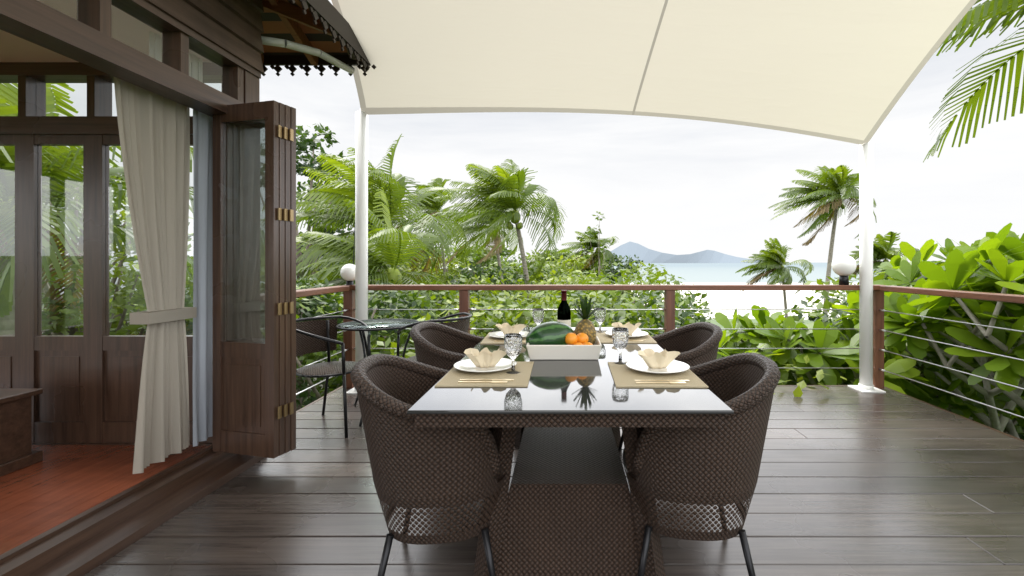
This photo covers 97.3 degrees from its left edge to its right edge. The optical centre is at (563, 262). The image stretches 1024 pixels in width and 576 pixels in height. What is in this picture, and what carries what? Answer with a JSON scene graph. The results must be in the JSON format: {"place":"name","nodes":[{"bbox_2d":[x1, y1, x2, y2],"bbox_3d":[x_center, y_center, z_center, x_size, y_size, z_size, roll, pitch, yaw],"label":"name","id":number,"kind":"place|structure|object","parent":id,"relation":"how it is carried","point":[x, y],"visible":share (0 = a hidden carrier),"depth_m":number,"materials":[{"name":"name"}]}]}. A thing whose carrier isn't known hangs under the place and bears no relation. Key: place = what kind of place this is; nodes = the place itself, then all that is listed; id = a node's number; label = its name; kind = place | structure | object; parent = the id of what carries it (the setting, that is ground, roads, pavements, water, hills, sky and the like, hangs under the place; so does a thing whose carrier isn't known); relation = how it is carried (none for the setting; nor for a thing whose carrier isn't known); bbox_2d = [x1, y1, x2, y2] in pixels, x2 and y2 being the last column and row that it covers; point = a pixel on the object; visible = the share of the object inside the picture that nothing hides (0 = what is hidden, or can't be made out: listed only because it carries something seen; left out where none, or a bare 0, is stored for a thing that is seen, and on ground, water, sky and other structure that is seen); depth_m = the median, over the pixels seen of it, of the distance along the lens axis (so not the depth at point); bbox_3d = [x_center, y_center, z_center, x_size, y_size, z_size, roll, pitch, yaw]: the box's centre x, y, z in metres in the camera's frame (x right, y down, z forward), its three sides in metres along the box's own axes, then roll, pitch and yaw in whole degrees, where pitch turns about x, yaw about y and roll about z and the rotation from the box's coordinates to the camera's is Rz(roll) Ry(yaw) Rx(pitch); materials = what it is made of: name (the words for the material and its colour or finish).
{"place":"outdoors","nodes":[
{"label":"outdoors","id":0,"kind":"place"},
{"bbox_2d":[0,0,210,61],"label":"house ceiling","id":1,"kind":"structure","parent":0,"point":[130,31],"depth_m":2.54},
{"bbox_2d":[0,62,221,444],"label":"wall","id":2,"kind":"structure","parent":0,"point":[60,72],"depth_m":2.82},
{"bbox_2d":[0,445,210,554],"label":"floor","id":3,"kind":"structure","parent":2,"relation":"in","point":[58,485],"depth_m":2.33,"materials":[{"name":"brown wood"}]},
{"bbox_2d":[0,388,42,476],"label":"wooden cabinet","id":4,"kind":"object","parent":3,"relation":"on","point":[17,453],"visible":1,"depth_m":2.50,"materials":[{"name":"brown wood"}]},
{"bbox_2d":[0,135,211,442],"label":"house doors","id":5,"kind":"structure","parent":2,"relation":"in","point":[88,381],"depth_m":2.85,"materials":[{"name":"wood"}]},
{"bbox_2d":[114,77,189,473],"bbox_3d":[-2.186,0.075,2.397,0.096,1.990,0.454,0,0,0],"label":"cream curtain","id":6,"kind":"object","parent":2,"relation":"hanging from","point":[154,132],"visible":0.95,"depth_m":2.42,"materials":[{"name":"fabric"}]},
{"bbox_2d":[130,307,196,323],"bbox_3d":[-2.190,0.290,2.460,0.100,0.060,0.300,0,0,0],"label":"curtain tieback","id":7,"kind":"object","parent":6,"relation":"attached to","point":[152,317],"visible":0.93,"depth_m":2.39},
{"bbox_2d":[212,100,295,458],"bbox_3d":[-1.858,0.097,2.690,0.451,2.055,0.147,0,0,13],"label":"folding door","id":8,"kind":"structure","parent":2,"relation":"attached to","point":[253,384],"depth_m":2.65,"materials":[{"name":"wood"}]},
{"bbox_2d":[278,125,293,418],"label":"door hinges","id":9,"kind":"object","parent":8,"relation":"attached to","point":[285,303],"visible":1,"depth_m":2.63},
{"bbox_2d":[0,0,264,575],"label":"door frame","id":10,"kind":"object","parent":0,"point":[85,542],"visible":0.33,"depth_m":2.04,"materials":[{"name":"wood"}]},
{"bbox_2d":[145,0,263,73],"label":"wall","id":11,"kind":"structure","parent":10,"relation":"attached to","point":[234,28],"depth_m":2.65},
{"bbox_2d":[261,0,347,54],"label":"house roof","id":12,"kind":"structure","parent":10,"relation":"on","point":[274,26],"depth_m":3.53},
{"bbox_2d":[261,0,331,65],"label":"house roof rafters","id":13,"kind":"object","parent":12,"relation":"attached to","point":[291,16],"visible":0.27,"depth_m":3.18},
{"bbox_2d":[261,36,354,73],"bbox_3d":[-1.824,-1.525,3.298,0.169,0.139,0.768,0,0,22],"label":"rain gutter","id":14,"kind":"object","parent":12,"relation":"attached to","point":[278,42],"visible":0.93,"depth_m":3.15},
{"bbox_2d":[262,0,375,75],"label":"roof trim","id":15,"kind":"structure","parent":12,"relation":"attached to","point":[331,17],"depth_m":3.47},
{"bbox_2d":[18,0,259,337],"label":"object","id":16,"kind":"object","parent":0,"point":[240,84],"visible":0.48,"depth_m":2.84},
{"bbox_2d":[149,31,202,82],"bbox_3d":[-2.196,-1.080,1.921,0.012,0.300,1.588,0,0,0],"label":"curtain","id":17,"kind":"object","parent":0,"point":[197,68],"visible":0.16,"depth_m":2.54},
{"bbox_2d":[193,109,211,446],"bbox_3d":[-2.162,0.075,2.680,0.047,1.990,0.160,0,0,0],"label":"grey curtain","id":18,"kind":"object","parent":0,"point":[202,281],"visible":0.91,"depth_m":2.68,"materials":[{"name":"fabric"}]},
{"bbox_2d":[3,0,1023,262],"label":"sky","id":19,"kind":"structure","parent":0,"point":[676,186],"materials":[{"name":"white"}]},
{"bbox_2d":[264,283,856,405],"bbox_3d":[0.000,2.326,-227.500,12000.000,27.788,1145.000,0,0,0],"label":"terrain","id":20,"kind":"structure","parent":0,"point":[739,299],"depth_m":182.34,"materials":[{"name":"beige soil"}]},
{"bbox_2d":[42,270,82,334],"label":"palm tree","id":21,"kind":"object","parent":20,"relation":"on","point":[50,300],"visible":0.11,"depth_m":7.83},
{"bbox_2d":[11,181,141,318],"bbox_3d":[-13.303,1.297,11.451,5.265,7.645,5.000,0,0,0],"label":"tree","id":22,"kind":"object","parent":20,"relation":"on","point":[124,213],"depth_m":11.86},
{"bbox_2d":[42,147,129,263],"bbox_3d":[-17.197,0.777,14.259,6.334,9.326,6.878,0,0,0],"label":"tree","id":23,"kind":"object","parent":20,"relation":"on","point":[78,228],"depth_m":14.56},
{"bbox_2d":[0,112,193,334],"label":"tree","id":24,"kind":"object","parent":20,"relation":"on","point":[113,206],"depth_m":9.41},
{"bbox_2d":[42,238,192,334],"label":"bush","id":25,"kind":"object","parent":20,"relation":"on","point":[117,303],"depth_m":7.49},
{"bbox_2d":[0,83,264,334],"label":"palm","id":26,"kind":"object","parent":20,"relation":"on","point":[62,179],"depth_m":6.06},
{"bbox_2d":[42,245,264,332],"bbox_3d":[-17.000,2.504,17.000,8.200,6.300,6.200,0,0,0],"label":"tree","id":27,"kind":"object","parent":20,"relation":"on","point":[112,268],"depth_m":15.44,"materials":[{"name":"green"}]},
{"bbox_2d":[64,255,264,334],"bbox_3d":[-12.915,2.508,14.327,5.549,5.854,5.622,0,0,0],"label":"shrub","id":28,"kind":"object","parent":20,"relation":"on","point":[113,291],"depth_m":13.06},
{"bbox_2d":[129,319,264,334],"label":"shrub","id":29,"kind":"object","parent":20,"relation":"on","point":[136,333],"visible":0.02,"depth_m":12.99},
{"bbox_2d":[137,303,340,360],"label":"shrub","id":30,"kind":"object","parent":20,"relation":"on","point":[188,332],"visible":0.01,"depth_m":11.62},
{"bbox_2d":[145,276,420,410],"bbox_3d":[-4.176,2.501,7.573,3.610,4.655,3.320,0,0,0],"label":"shrub","id":31,"kind":"object","parent":20,"relation":"on","point":[332,302],"depth_m":7.63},
{"bbox_2d":[260,250,305,272],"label":"shrub","id":32,"kind":"object","parent":20,"relation":"on","point":[262,265],"visible":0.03,"depth_m":41.92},
{"bbox_2d":[260,266,340,327],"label":"shrub","id":33,"kind":"object","parent":20,"relation":"on","point":[262,273],"visible":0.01,"depth_m":24.18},
{"bbox_2d":[260,123,354,397],"bbox_3d":[-11.794,-0.071,20.109,5.353,11.929,5.534,0,0,0],"label":"tree","id":34,"kind":"object","parent":20,"relation":"on","point":[303,144],"depth_m":19.29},
{"bbox_2d":[189,282,477,408],"bbox_3d":[-3.235,2.608,7.916,4.438,4.499,4.361,0,0,0],"label":"shrub","id":35,"kind":"object","parent":20,"relation":"on","point":[379,340],"depth_m":7.85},
{"bbox_2d":[260,279,424,405],"bbox_3d":[-4.801,2.670,9.772,5.416,4.738,5.080,0,0,0],"label":"shrub","id":36,"kind":"object","parent":20,"relation":"on","point":[262,285],"depth_m":9.65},
{"bbox_2d":[298,175,405,238],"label":"tree","id":37,"kind":"object","parent":20,"relation":"on","point":[322,201],"visible":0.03,"depth_m":28.98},
{"bbox_2d":[260,187,448,347],"bbox_3d":[-5.552,1.629,11.865,5.053,7.254,5.054,0,0,0],"label":"palm","id":38,"kind":"object","parent":20,"relation":"on","point":[389,259],"depth_m":11.49,"materials":[{"name":"plant"}]},
{"bbox_2d":[260,134,470,293],"bbox_3d":[-7.382,0.442,15.900,7.575,10.349,7.498,0,0,0],"label":"palm","id":39,"kind":"object","parent":20,"relation":"on","point":[395,189],"depth_m":15.31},
{"bbox_2d":[336,260,445,302],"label":"shrub","id":40,"kind":"object","parent":20,"relation":"on","point":[403,269],"visible":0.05,"depth_m":18.69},
{"bbox_2d":[368,279,482,343],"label":"shrub","id":41,"kind":"object","parent":20,"relation":"on","point":[452,306],"depth_m":11.70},
{"bbox_2d":[395,178,462,282],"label":"palm","id":42,"kind":"object","parent":20,"relation":"on","point":[435,207],"depth_m":34.92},
{"bbox_2d":[399,256,465,278],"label":"shrub","id":43,"kind":"object","parent":20,"relation":"on","point":[456,266],"depth_m":44.24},
{"bbox_2d":[409,244,464,263],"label":"shrub","id":44,"kind":"object","parent":20,"relation":"on","point":[445,252],"depth_m":58.10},
{"bbox_2d":[403,254,476,284],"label":"shrub","id":45,"kind":"object","parent":20,"relation":"on","point":[446,274],"depth_m":34.42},
{"bbox_2d":[395,295,495,352],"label":"shrub","id":46,"kind":"object","parent":20,"relation":"on","point":[456,304],"depth_m":13.00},
{"bbox_2d":[403,264,531,332],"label":"shrub","id":47,"kind":"object","parent":20,"relation":"on","point":[492,272],"depth_m":22.28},
{"bbox_2d":[441,248,497,279],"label":"shrub","id":48,"kind":"object","parent":20,"relation":"on","point":[476,257],"depth_m":50.68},
{"bbox_2d":[453,244,489,261],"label":"shrub","id":49,"kind":"object","parent":20,"relation":"on","point":[482,249],"visible":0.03,"depth_m":103.40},
{"bbox_2d":[431,290,513,331],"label":"shrub","id":50,"kind":"object","parent":20,"relation":"on","point":[476,299],"depth_m":16.45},
{"bbox_2d":[430,197,522,291],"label":"palm","id":51,"kind":"object","parent":20,"relation":"on","point":[499,243],"depth_m":29.21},
{"bbox_2d":[408,270,545,335],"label":"shrub","id":52,"kind":"object","parent":20,"relation":"on","point":[485,282],"depth_m":15.29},
{"bbox_2d":[450,248,515,265],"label":"shrub","id":53,"kind":"object","parent":20,"relation":"on","point":[503,255],"depth_m":106.70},
{"bbox_2d":[473,251,509,279],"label":"shrub","id":54,"kind":"object","parent":20,"relation":"on","point":[501,260],"depth_m":80.05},
{"bbox_2d":[433,159,566,322],"bbox_3d":[-3.392,0.485,22.255,7.137,11.338,7.072,0,0,0],"label":"palm","id":55,"kind":"object","parent":20,"relation":"on","point":[506,189],"depth_m":21.53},
{"bbox_2d":[489,245,520,277],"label":"shrub","id":56,"kind":"object","parent":20,"relation":"on","point":[507,252],"depth_m":113.84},
{"bbox_2d":[481,261,534,284],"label":"shrub","id":57,"kind":"object","parent":20,"relation":"on","point":[507,266],"depth_m":44.19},
{"bbox_2d":[467,278,550,325],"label":"shrub","id":58,"kind":"object","parent":20,"relation":"on","point":[524,284],"visible":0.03,"depth_m":31.99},
{"bbox_2d":[390,290,639,357],"bbox_3d":[-0.252,2.545,6.484,4.105,4.395,5.446,0,0,0],"label":"shrub","id":59,"kind":"object","parent":20,"relation":"on","point":[475,313],"visible":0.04,"depth_m":6.12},
{"bbox_2d":[387,275,703,356],"bbox_3d":[-0.401,2.521,7.411,5.668,4.600,4.677,0,0,0],"label":"shrub","id":60,"kind":"object","parent":20,"relation":"on","point":[528,313],"depth_m":7.02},
{"bbox_2d":[511,249,585,291],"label":"shrub","id":61,"kind":"object","parent":20,"relation":"on","point":[529,257],"depth_m":39.11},
{"bbox_2d":[506,261,591,301],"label":"shrub","id":62,"kind":"object","parent":20,"relation":"on","point":[547,267],"depth_m":33.94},
{"bbox_2d":[533,249,583,263],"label":"shrub","id":63,"kind":"object","parent":20,"relation":"on","point":[563,254],"visible":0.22,"depth_m":58.92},
{"bbox_2d":[516,270,604,324],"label":"shrub","id":64,"kind":"object","parent":20,"relation":"on","point":[563,281],"depth_m":24.17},
{"bbox_2d":[553,252,604,277],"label":"shrub","id":65,"kind":"object","parent":20,"relation":"on","point":[581,262],"visible":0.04,"depth_m":52.28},
{"bbox_2d":[557,256,607,280],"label":"shrub","id":66,"kind":"object","parent":20,"relation":"on","point":[595,266],"depth_m":51.05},
{"bbox_2d":[553,226,618,281],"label":"palm","id":67,"kind":"object","parent":20,"relation":"on","point":[585,240],"depth_m":47.18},
{"bbox_2d":[580,211,608,280],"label":"sparse tree","id":68,"kind":"object","parent":20,"relation":"on","point":[595,232],"depth_m":30.29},
{"bbox_2d":[529,291,660,334],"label":"shrub","id":69,"kind":"object","parent":20,"relation":"on","point":[592,294],"depth_m":9.86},
{"bbox_2d":[534,261,670,326],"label":"shrub","id":70,"kind":"object","parent":20,"relation":"on","point":[572,282],"depth_m":16.06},
{"bbox_2d":[582,253,642,295],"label":"shrub","id":71,"kind":"object","parent":20,"relation":"on","point":[611,269],"depth_m":61.76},
{"bbox_2d":[548,290,708,335],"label":"shrub","id":72,"kind":"object","parent":20,"relation":"on","point":[657,318],"depth_m":9.66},
{"bbox_2d":[553,262,715,334],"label":"shrub","id":73,"kind":"object","parent":20,"relation":"on","point":[650,276],"depth_m":14.25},
{"bbox_2d":[296,385,1023,441],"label":"deck substructure","id":74,"kind":"object","parent":20,"relation":"on","point":[777,385],"visible":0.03,"depth_m":3.85,"materials":[{"name":"brown wood"}]},
{"bbox_2d":[84,386,1023,575],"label":"deck floor planks","id":75,"kind":"object","parent":74,"relation":"on","point":[854,482],"visible":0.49,"depth_m":2.19,"materials":[{"name":"brown wood"}]},
{"bbox_2d":[296,316,370,437],"bbox_3d":[-1.752,0.826,3.333,0.590,0.794,0.598,0,0,15],"label":"bistro chair","id":76,"kind":"object","parent":75,"relation":"on","point":[314,335],"visible":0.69,"depth_m":3.42,"materials":[{"name":"black metal"}]},
{"bbox_2d":[336,319,418,425],"bbox_3d":[-1.510,0.861,3.653,0.638,0.726,0.652,0,0,0],"label":"round table","id":77,"kind":"object","parent":75,"relation":"on","point":[364,347],"visible":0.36,"depth_m":3.44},
{"bbox_2d":[338,319,417,329],"bbox_3d":[-1.510,0.504,3.660,0.612,0.007,0.612,0,0,0],"label":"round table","id":78,"kind":"object","parent":77,"relation":"on","point":[381,323],"visible":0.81,"depth_m":3.61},
{"bbox_2d":[350,354,505,575],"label":"chair","id":79,"kind":"object","parent":75,"relation":"on","point":[417,468],"visible":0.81,"depth_m":1.54,"materials":[{"name":"wicker"}]},
{"bbox_2d":[396,312,471,360],"bbox_3d":[-1.048,0.826,3.637,0.590,0.794,0.598,0,0,15],"label":"bistro chair","id":80,"kind":"object","parent":75,"relation":"on","point":[463,324],"visible":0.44,"depth_m":3.52,"materials":[{"name":"black metal"}]},
{"bbox_2d":[410,322,484,369],"bbox_3d":[-0.621,0.798,2.743,0.586,0.850,0.592,0,0,4],"label":"chair","id":81,"kind":"object","parent":75,"relation":"on","point":[438,345],"visible":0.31,"depth_m":2.78,"materials":[{"name":"wicker"}]},
{"bbox_2d":[415,414,725,575],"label":"dining table base","id":82,"kind":"object","parent":75,"relation":"on","point":[567,505],"visible":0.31,"depth_m":1.70,"materials":[{"name":"wicker"}]},
{"bbox_2d":[526,336,601,359],"bbox_3d":[0.000,0.432,2.270,0.362,0.075,0.262,0,0,0],"label":"fruit tray","id":83,"kind":"object","parent":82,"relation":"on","point":[563,352],"visible":0.8,"depth_m":2.15,"materials":[{"name":"beige ceramic"}]},
{"bbox_2d":[526,321,573,344],"bbox_3d":[-0.070,0.380,2.260,0.250,0.160,0.164,-8,2,-12],"label":"watermelon","id":84,"kind":"object","parent":83,"relation":"on","point":[551,333],"visible":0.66,"depth_m":2.20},
{"bbox_2d":[557,292,570,319],"bbox_3d":[0.000,0.315,2.520,0.076,0.310,0.076,0,0,0],"label":"wine bottle","id":85,"kind":"object","parent":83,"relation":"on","point":[564,312],"visible":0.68,"depth_m":2.49,"materials":[{"name":"black glass"}]},
{"bbox_2d":[557,290,570,326],"bbox_3d":[0.000,0.288,2.520,0.078,0.263,0.078,0,0,0],"label":"label","id":86,"kind":"object","parent":85,"relation":"attached to","point":[564,297],"visible":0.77,"depth_m":2.51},
{"bbox_2d":[565,333,592,344],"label":"oranges","id":87,"kind":"object","parent":83,"relation":"in","point":[577,339],"visible":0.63,"depth_m":2.20,"materials":[{"name":"orange food"}]},
{"bbox_2d":[407,327,733,413],"bbox_3d":[0.020,0.476,2.335,1.040,0.012,1.830,0,0,0],"label":"tabletop","id":88,"kind":"object","parent":82,"relation":"on","point":[571,387],"visible":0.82,"depth_m":1.58,"materials":[{"name":"glass"}]},
{"bbox_2d":[435,332,708,387],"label":"placemats","id":89,"kind":"object","parent":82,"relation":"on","point":[624,376],"visible":0.55,"depth_m":1.83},
{"bbox_2d":[504,308,628,373],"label":"drinking glasses","id":90,"kind":"object","parent":89,"relation":"on","point":[513,343],"visible":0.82,"depth_m":2.04,"materials":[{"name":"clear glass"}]},
{"bbox_2d":[453,330,689,373],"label":"plates","id":91,"kind":"object","parent":89,"relation":"on","point":[673,366],"visible":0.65,"depth_m":1.97,"materials":[{"name":"white ceramic"}]},
{"bbox_2d":[464,322,679,368],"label":"napkins","id":92,"kind":"object","parent":91,"relation":"on","point":[487,358],"visible":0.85,"depth_m":1.95,"materials":[{"name":"beige"}]},
{"bbox_2d":[458,340,688,383],"bbox_3d":[0.040,0.463,2.199,0.900,0.003,0.969,0,0,0],"label":"cutlery","id":93,"kind":"object","parent":89,"relation":"on","point":[507,380],"visible":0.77,"depth_m":1.75,"materials":[{"name":"gold"}]},
{"bbox_2d":[343,290,883,388],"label":"railing posts","id":94,"kind":"object","parent":75,"relation":"on","point":[669,322],"visible":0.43,"depth_m":4.33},
{"bbox_2d":[340,264,354,284],"bbox_3d":[-2.090,0.142,4.370,0.170,0.256,0.170,0,0,0],"label":"lamp","id":95,"kind":"object","parent":94,"relation":"attached to","point":[347,272],"visible":0.83,"depth_m":4.31,"materials":[{"name":"white"}]},
{"bbox_2d":[831,255,856,284],"bbox_3d":[2.730,0.073,4.370,0.210,0.295,0.210,0,0,0],"label":"lamp","id":96,"kind":"object","parent":94,"relation":"on","point":[844,267],"visible":1,"depth_m":4.31,"materials":[{"name":"white"}]},
{"bbox_2d":[346,108,885,393],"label":"canopy posts","id":97,"kind":"object","parent":75,"relation":"on","point":[865,384],"visible":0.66,"depth_m":4.25,"materials":[{"name":"metal"}]},
{"bbox_2d":[331,0,976,144],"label":"canopy sail","id":98,"kind":"object","parent":97,"relation":"attached to","point":[845,70],"visible":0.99,"depth_m":3.31,"materials":[{"name":"fabric"}]},
{"bbox_2d":[618,322,722,449],"bbox_3d":[0.641,0.798,2.724,0.586,0.850,0.592,0,0,-6],"label":"chair","id":99,"kind":"object","parent":75,"relation":"on","point":[694,344],"visible":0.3,"depth_m":2.83,"materials":[{"name":"wicker"}]},
{"bbox_2d":[623,353,780,575],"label":"chair","id":100,"kind":"object","parent":75,"relation":"on","point":[719,467],"visible":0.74,"depth_m":1.56,"materials":[{"name":"wicker"}]},
{"bbox_2d":[597,323,846,396],"bbox_3d":[1.181,2.796,5.966,4.769,3.706,5.738,0,0,0],"label":"bush","id":101,"kind":"object","parent":20,"relation":"on","point":[801,385],"depth_m":4.50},
{"bbox_2d":[736,238,813,317],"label":"beach palm","id":102,"kind":"object","parent":20,"relation":"on","point":[773,259],"depth_m":41.47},
{"bbox_2d":[724,339,854,384],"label":"bush","id":103,"kind":"object","parent":20,"relation":"on","point":[740,342],"depth_m":6.78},
{"bbox_2d":[768,165,876,313],"bbox_3d":[19.203,-0.074,32.980,7.477,14.433,7.718,0,0,0],"label":"palm tree","id":104,"kind":"object","parent":20,"relation":"on","point":[833,184],"depth_m":32.52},
{"bbox_2d":[714,305,1023,424],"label":"frangipani plant","id":105,"kind":"object","parent":20,"relation":"on","point":[899,365],"depth_m":5.32,"materials":[{"name":"plant"}]},
{"bbox_2d":[838,231,919,279],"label":"beach palm","id":106,"kind":"object","parent":20,"relation":"on","point":[883,249],"depth_m":37.46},
{"bbox_2d":[760,268,1023,435],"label":"shrub","id":107,"kind":"object","parent":20,"relation":"on","point":[934,402],"depth_m":5.85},
{"bbox_2d":[785,276,1023,439],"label":"shrub","id":108,"kind":"object","parent":20,"relation":"on","point":[832,300],"visible":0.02,"depth_m":7.28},
{"bbox_2d":[832,231,1023,438],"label":"frangipani plant","id":109,"kind":"object","parent":20,"relation":"on","point":[900,271],"depth_m":4.45,"materials":[{"name":"plant"}]},
{"bbox_2d":[884,222,1023,409],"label":"frangipani plant","id":110,"kind":"object","parent":20,"relation":"on","point":[960,269],"depth_m":4.32,"materials":[{"name":"plant"}]},
{"bbox_2d":[923,0,1023,161],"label":"palm","id":111,"kind":"object","parent":20,"relation":"on","point":[986,10],"visible":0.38,"depth_m":8.68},
{"bbox_2d":[924,319,1023,432],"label":"tree","id":112,"kind":"object","parent":20,"relation":"on","point":[1015,343],"depth_m":6.14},
{"bbox_2d":[572,296,595,344],"bbox_3d":[0.108,0.318,2.333,0.137,0.291,0.139,0,0,0],"label":"pineapple","id":113,"kind":"object","parent":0,"point":[586,326],"depth_m":2.30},
{"bbox_2d":[341,285,885,289],"bbox_3d":[0.480,0.245,4.370,5.260,0.050,0.110,0,0,0],"label":"handrail","id":114,"kind":"object","parent":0,"point":[614,287],"visible":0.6,"depth_m":4.32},
{"bbox_2d":[260,309,1023,417],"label":"railing cables","id":115,"kind":"object","parent":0,"point":[763,348],"visible":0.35,"depth_m":4.36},
{"bbox_2d":[260,286,1023,303],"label":"railing top sides","id":116,"kind":"object","parent":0,"point":[1010,298],"visible":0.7,"depth_m":3.52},
{"bbox_2d":[568,242,758,262],"bbox_3d":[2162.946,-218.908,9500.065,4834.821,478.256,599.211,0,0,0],"label":"mountain islands","id":117,"kind":"object","parent":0,"point":[643,253],"visible":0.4,"depth_m":9548.12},
{"bbox_2d":[504,263,879,282],"bbox_3d":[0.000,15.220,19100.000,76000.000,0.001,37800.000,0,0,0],"label":"sea water","id":118,"kind":"structure","parent":0,"point":[706,272],"depth_m":614.32,"materials":[{"name":"teal liquid"}]},
{"bbox_2d":[814,305,956,410],"bbox_3d":[6.082,2.435,7.371,4.526,4.722,3.068,0,0,0],"label":"frangipani plant","id":119,"kind":"object","parent":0,"point":[845,381],"depth_m":6.63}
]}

